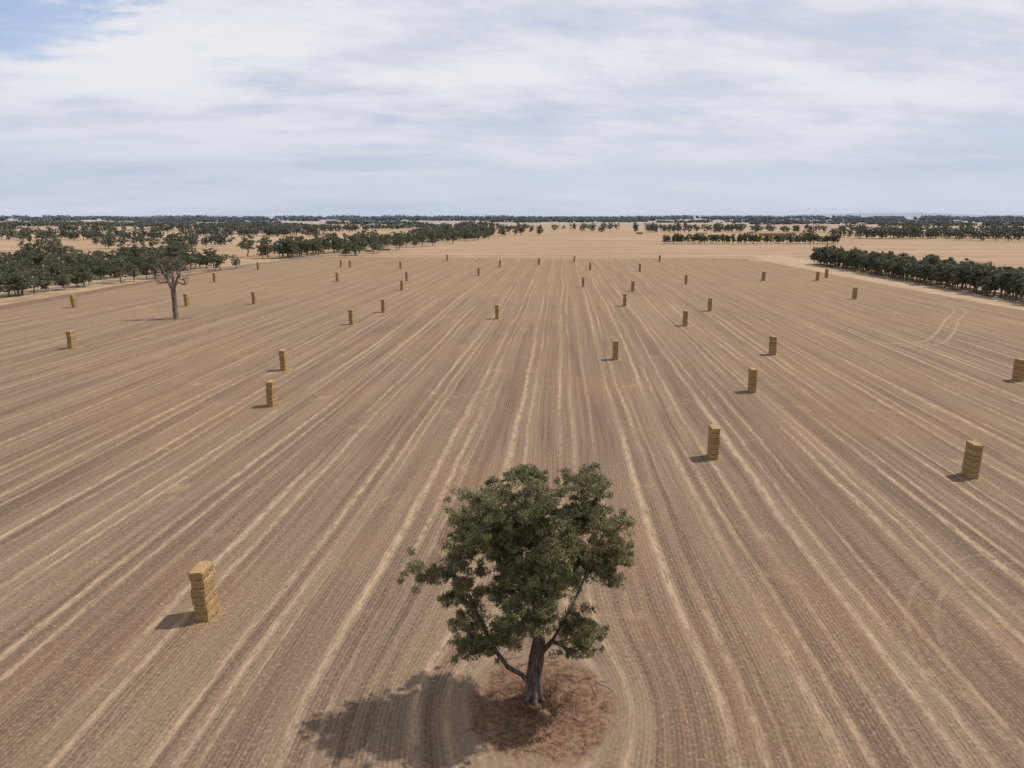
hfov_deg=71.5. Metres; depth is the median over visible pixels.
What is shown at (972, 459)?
hay bale stack
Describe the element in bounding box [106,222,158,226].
clump
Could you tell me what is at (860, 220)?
clump
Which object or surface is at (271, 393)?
hay bale stack
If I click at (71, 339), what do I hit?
hay bale stack
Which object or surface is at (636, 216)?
clump
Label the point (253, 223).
clump
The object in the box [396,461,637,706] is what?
gum tree
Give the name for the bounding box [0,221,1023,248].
distant trees
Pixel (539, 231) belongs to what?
paddock tree
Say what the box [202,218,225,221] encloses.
clump
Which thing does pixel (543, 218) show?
clump
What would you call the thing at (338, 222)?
clump
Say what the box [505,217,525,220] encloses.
clump
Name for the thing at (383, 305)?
hay bale stack
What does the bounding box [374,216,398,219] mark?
clump
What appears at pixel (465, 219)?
clump
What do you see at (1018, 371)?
hay bale stack
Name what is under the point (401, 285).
hay bale stack
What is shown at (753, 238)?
windbreak trees
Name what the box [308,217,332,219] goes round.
clump
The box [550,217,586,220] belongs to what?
clump
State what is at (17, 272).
roadside trees
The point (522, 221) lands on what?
clump
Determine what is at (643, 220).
clump
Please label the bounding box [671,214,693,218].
clump
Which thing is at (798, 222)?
clump
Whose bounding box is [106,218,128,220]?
clump
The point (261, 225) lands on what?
clump
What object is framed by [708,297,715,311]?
hay bale stack
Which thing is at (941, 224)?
clump
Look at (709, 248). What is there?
farm track
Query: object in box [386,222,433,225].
clump
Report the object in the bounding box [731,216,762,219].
clump
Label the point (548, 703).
dry grass
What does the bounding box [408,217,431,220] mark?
clump
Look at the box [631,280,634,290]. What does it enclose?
hay bale stack
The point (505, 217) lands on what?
clump
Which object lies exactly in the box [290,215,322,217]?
clump
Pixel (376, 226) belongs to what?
clump
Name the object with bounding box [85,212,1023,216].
hills
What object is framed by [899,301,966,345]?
wheel track
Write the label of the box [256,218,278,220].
clump
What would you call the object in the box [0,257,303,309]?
firebreak soil
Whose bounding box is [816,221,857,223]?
clump
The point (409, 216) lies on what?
clump
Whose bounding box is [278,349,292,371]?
hay bale stack
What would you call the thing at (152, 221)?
clump
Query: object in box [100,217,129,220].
clump
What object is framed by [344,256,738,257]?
wire fence
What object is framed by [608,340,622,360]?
hay bale stack
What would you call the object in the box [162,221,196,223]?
clump
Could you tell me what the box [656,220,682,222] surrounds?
clump
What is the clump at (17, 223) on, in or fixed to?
on the ground at (999, 252)
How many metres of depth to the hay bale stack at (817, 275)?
382.06 m
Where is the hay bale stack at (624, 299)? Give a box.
[622,293,628,306]
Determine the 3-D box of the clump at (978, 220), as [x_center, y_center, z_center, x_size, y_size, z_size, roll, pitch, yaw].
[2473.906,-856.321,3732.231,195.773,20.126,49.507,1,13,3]
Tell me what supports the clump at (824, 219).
on the ground at (999, 252)
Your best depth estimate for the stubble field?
83.69 m
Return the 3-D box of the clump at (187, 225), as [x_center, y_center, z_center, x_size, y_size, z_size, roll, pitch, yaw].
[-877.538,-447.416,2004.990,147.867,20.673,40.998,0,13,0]
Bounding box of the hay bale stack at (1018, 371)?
[1003,358,1023,382]
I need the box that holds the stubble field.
[0,258,1023,767]
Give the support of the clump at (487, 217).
on the ground at (999, 252)
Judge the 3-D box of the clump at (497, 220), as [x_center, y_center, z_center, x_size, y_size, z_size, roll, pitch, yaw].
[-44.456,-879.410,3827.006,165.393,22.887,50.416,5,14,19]
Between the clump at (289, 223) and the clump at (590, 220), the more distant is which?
the clump at (590, 220)
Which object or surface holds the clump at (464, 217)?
on the ground at (999, 252)
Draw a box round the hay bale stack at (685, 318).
[681,310,689,326]
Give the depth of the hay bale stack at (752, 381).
139.83 m
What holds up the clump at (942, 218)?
on the ground at (999, 252)
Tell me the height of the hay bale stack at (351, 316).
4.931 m
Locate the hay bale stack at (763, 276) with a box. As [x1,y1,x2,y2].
[761,271,765,280]
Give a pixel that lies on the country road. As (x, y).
(193, 271)
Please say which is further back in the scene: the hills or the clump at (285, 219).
the hills
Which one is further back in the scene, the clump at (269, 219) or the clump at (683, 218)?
the clump at (683, 218)
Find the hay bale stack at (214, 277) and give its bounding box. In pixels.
[212,273,216,281]
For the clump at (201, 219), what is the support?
on the ground at (999, 252)
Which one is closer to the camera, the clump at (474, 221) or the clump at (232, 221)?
the clump at (474, 221)
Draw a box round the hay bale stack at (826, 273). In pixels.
[824,269,828,277]
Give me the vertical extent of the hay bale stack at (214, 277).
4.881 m
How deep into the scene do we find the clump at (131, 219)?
3844.65 m
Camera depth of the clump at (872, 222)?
2821.89 m
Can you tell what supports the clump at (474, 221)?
on the ground at (999, 252)
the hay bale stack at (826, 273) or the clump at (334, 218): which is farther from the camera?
the clump at (334, 218)
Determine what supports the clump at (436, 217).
on the ground at (999, 252)
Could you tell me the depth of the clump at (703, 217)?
8847.08 m
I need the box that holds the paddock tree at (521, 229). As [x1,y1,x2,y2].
[517,225,525,232]
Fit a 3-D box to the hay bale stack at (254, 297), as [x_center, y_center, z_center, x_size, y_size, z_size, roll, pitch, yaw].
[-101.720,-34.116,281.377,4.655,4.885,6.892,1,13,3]
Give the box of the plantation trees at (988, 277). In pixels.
[809,245,1023,300]
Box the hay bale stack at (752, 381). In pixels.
[744,367,761,393]
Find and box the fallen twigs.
[460,656,609,755]
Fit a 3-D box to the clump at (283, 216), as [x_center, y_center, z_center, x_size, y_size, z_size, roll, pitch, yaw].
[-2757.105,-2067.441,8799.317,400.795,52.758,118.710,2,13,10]
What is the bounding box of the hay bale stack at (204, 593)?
[182,561,239,638]
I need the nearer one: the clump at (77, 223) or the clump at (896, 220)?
the clump at (77, 223)
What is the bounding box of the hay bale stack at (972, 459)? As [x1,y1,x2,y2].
[957,440,988,485]
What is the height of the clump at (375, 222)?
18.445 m
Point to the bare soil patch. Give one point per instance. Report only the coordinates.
(166, 318)
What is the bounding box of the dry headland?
[749,255,1023,310]
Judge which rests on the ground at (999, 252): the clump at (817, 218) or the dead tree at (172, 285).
the clump at (817, 218)
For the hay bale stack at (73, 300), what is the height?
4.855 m
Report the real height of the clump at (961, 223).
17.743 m
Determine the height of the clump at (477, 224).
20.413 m
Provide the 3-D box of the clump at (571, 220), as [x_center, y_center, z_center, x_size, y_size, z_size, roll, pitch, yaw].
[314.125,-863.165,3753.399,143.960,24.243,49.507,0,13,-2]
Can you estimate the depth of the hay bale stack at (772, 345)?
177.60 m
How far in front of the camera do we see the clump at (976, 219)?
4755.86 m
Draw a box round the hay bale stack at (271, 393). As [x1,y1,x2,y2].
[264,380,284,408]
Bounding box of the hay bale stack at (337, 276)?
[335,272,338,281]
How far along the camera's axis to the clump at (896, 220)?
3772.10 m
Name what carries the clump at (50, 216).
on the ground at (999, 252)
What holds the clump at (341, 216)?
on the ground at (999, 252)
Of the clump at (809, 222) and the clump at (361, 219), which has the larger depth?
the clump at (361, 219)
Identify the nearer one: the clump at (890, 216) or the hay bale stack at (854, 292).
the hay bale stack at (854, 292)
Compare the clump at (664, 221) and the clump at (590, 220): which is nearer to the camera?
the clump at (664, 221)
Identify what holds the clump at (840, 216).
on the ground at (999, 252)
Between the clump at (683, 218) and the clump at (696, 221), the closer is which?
the clump at (696, 221)
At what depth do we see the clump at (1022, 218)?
4816.32 m
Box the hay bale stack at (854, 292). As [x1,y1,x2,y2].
[851,287,860,299]
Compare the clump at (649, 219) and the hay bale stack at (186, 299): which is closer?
the hay bale stack at (186, 299)
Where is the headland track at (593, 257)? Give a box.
[475,257,747,259]
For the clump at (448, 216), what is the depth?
8729.54 m
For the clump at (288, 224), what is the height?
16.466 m
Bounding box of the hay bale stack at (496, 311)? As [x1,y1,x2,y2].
[494,304,501,319]
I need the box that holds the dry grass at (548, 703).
[452,649,633,764]
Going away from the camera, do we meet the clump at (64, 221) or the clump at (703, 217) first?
the clump at (64, 221)
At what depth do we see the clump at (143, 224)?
2239.05 m
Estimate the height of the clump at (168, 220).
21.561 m
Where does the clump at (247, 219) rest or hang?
on the ground at (999, 252)
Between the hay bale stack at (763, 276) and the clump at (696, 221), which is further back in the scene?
the clump at (696, 221)
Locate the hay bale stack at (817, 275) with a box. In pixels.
[815,271,819,280]
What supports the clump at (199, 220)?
on the ground at (999, 252)
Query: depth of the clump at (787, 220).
3862.14 m
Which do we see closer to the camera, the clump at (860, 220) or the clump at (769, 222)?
the clump at (769, 222)
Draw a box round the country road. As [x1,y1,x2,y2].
[0,235,497,294]
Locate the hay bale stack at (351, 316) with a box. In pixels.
[348,309,357,324]
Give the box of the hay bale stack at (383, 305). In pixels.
[380,299,386,312]
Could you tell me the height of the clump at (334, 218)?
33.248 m
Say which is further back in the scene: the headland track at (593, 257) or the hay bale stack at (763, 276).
the headland track at (593, 257)
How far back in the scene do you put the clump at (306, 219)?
4591.72 m
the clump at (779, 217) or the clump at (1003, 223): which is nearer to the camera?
the clump at (1003, 223)
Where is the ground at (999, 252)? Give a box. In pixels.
[0,217,1023,307]
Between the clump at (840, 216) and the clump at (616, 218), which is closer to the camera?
the clump at (616, 218)
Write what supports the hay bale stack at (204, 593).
on the stubble field
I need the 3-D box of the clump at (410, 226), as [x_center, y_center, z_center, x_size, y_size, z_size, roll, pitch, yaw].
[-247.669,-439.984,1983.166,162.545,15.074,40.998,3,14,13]
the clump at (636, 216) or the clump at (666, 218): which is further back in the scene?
the clump at (636, 216)
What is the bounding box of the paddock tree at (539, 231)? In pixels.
[535,225,543,233]
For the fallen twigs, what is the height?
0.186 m
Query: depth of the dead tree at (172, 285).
238.31 m
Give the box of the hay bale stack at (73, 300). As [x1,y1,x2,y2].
[69,294,77,307]
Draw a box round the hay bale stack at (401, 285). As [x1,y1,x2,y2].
[400,280,403,290]
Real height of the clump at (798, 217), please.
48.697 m
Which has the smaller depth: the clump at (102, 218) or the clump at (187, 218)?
the clump at (187, 218)
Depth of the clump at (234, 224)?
2002.23 m
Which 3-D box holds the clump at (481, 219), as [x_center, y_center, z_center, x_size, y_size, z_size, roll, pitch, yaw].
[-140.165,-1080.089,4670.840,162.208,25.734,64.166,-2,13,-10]
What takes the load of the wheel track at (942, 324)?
on the stubble field
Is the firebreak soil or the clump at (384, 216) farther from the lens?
the clump at (384, 216)
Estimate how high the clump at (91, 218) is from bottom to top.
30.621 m
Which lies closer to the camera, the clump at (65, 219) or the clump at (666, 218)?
the clump at (65, 219)
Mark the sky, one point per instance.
(362, 108)
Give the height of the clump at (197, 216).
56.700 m
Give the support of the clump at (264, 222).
on the ground at (999, 252)
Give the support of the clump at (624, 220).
on the ground at (999, 252)
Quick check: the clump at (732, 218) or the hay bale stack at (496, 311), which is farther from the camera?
the clump at (732, 218)
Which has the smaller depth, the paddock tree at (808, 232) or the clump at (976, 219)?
the paddock tree at (808, 232)
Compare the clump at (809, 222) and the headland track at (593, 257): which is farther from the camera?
the clump at (809, 222)
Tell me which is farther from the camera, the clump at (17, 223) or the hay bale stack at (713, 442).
the clump at (17, 223)
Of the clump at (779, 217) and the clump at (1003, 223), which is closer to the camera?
the clump at (1003, 223)
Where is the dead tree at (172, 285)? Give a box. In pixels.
[149,248,189,318]
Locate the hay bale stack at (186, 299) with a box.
[183,293,193,306]
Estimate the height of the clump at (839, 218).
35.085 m
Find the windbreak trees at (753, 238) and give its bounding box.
[662,231,841,243]
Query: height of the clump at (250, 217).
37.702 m
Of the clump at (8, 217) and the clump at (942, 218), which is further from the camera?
the clump at (8, 217)
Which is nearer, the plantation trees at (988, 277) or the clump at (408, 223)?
the plantation trees at (988, 277)
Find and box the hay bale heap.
[759,233,784,235]
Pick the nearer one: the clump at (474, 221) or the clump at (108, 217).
the clump at (474, 221)
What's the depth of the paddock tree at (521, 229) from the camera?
1259.21 m
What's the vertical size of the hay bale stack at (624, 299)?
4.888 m
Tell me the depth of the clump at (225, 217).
5957.55 m
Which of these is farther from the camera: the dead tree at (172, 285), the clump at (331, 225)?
the clump at (331, 225)
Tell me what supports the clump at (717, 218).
on the ground at (999, 252)
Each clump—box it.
[0,215,28,218]
[4,221,36,225]
[12,216,42,219]
[18,218,50,220]
[26,221,64,225]
[42,214,70,217]
[44,220,86,223]
[50,217,81,220]
[62,217,96,219]
[64,221,103,225]
[99,222,129,225]
[100,216,123,218]
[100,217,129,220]
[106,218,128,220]
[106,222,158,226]
[130,218,163,221]
[136,220,174,222]
[137,222,185,226]
[154,216,189,218]
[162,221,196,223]
[164,219,184,221]
[175,222,224,227]
[179,217,210,219]
[180,219,202,221]
[183,214,206,217]
[189,217,216,220]
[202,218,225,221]
[204,216,241,219]
[211,221,261,224]
[218,222,253,227]
[221,218,242,221]
[225,219,263,222]
[232,223,282,228]
[235,218,256,220]
[237,216,268,219]
[254,220,281,223]
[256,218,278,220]
[266,222,306,225]
[274,215,303,218]
[278,223,324,227]
[280,218,309,220]
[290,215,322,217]
[293,217,319,220]
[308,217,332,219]
[311,223,359,228]
[326,220,364,223]
[327,215,359,217]
[328,217,353,219]
[337,218,359,220]
[349,218,375,220]
[352,220,390,223]
[367,224,399,228]
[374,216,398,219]
[375,217,402,220]
[383,215,405,217]
[384,220,416,223]
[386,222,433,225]
[398,224,449,227]
[403,215,425,217]
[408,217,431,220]
[422,216,447,218]
[428,218,455,220]
[433,215,461,217]
[439,222,480,227]
[445,216,473,219]
[454,217,478,220]
[462,220,492,224]
[471,215,498,219]
[478,218,501,220]
[490,219,518,221]
[494,216,532,219]
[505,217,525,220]
[512,219,540,222]
[526,218,558,220]
[534,218,562,221]
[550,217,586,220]
[558,218,584,222]
[575,218,608,221]
[598,219,633,222]
[604,218,629,219]
[618,219,648,221]
[619,215,651,217]
[623,217,655,220]
[652,217,676,219]
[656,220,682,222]
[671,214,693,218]
[672,217,692,219]
[682,220,708,222]
[695,215,727,218]
[706,216,729,219]
[714,216,744,219]
[721,218,755,222]
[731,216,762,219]
[748,220,792,224]
[763,216,789,219]
[770,220,806,223]
[771,219,801,221]
[785,215,810,218]
[790,220,824,223]
[799,217,829,219]
[811,219,835,221]
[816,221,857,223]
[825,216,860,219]
[832,215,860,217]
[836,219,867,222]
[848,217,880,220]
[863,220,907,224]
[871,219,902,221]
[874,215,905,217]
[877,222,928,225]
[908,220,940,224]
[912,222,957,225]
[913,216,950,219]
[922,215,949,216]
[925,217,952,219]
[942,222,977,225]
[958,218,986,220]
[959,216,986,218]
[965,219,1001,222]
[982,220,1023,225]
[983,216,1002,219]
[1004,217,1023,220]
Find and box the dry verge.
[0,235,503,300]
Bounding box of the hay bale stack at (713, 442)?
[701,424,726,461]
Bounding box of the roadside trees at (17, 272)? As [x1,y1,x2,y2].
[0,226,517,296]
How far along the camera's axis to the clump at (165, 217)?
5989.98 m
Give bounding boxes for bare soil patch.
[146,317,194,320]
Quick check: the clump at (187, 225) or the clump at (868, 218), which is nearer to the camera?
the clump at (187, 225)
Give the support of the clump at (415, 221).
on the ground at (999, 252)
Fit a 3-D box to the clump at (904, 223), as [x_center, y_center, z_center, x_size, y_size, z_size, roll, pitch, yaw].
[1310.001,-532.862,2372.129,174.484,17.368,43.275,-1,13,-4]
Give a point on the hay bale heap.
(769, 234)
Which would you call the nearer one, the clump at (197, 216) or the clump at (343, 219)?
the clump at (343, 219)
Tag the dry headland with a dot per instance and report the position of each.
(995, 300)
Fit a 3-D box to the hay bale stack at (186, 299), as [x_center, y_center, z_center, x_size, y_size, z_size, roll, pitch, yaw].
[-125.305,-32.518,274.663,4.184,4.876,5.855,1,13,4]
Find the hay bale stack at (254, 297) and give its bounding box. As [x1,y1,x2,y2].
[251,291,259,304]
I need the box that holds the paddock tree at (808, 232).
[799,229,813,240]
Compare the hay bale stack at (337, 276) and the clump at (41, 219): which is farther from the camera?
the clump at (41, 219)
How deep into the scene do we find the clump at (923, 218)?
5963.73 m
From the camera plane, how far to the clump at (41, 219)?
4754.69 m
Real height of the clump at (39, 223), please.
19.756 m
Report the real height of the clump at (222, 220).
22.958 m
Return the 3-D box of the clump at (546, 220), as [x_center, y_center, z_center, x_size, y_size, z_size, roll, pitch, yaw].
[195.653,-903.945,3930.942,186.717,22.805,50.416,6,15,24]
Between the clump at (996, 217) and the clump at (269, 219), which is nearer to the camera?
the clump at (269, 219)
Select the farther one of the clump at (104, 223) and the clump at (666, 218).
the clump at (666, 218)
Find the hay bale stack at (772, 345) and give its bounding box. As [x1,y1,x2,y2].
[766,335,780,355]
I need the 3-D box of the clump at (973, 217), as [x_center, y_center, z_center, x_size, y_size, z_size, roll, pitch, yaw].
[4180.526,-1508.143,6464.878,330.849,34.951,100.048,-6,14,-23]
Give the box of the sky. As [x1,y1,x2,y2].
[0,0,1023,216]
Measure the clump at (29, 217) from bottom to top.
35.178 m
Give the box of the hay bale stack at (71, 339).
[66,330,81,349]
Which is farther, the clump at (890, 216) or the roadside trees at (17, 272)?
the clump at (890, 216)
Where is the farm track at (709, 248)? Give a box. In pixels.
[484,247,925,248]
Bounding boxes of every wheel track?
[879,301,954,343]
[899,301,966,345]
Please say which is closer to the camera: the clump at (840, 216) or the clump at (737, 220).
the clump at (737, 220)
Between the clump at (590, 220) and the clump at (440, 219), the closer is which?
the clump at (590, 220)
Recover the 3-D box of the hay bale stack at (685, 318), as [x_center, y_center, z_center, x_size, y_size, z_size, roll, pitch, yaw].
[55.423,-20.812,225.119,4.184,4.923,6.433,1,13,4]
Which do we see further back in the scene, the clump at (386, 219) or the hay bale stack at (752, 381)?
the clump at (386, 219)
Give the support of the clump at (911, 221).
on the ground at (999, 252)
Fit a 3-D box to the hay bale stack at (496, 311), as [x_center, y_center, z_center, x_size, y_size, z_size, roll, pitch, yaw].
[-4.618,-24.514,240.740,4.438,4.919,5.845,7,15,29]

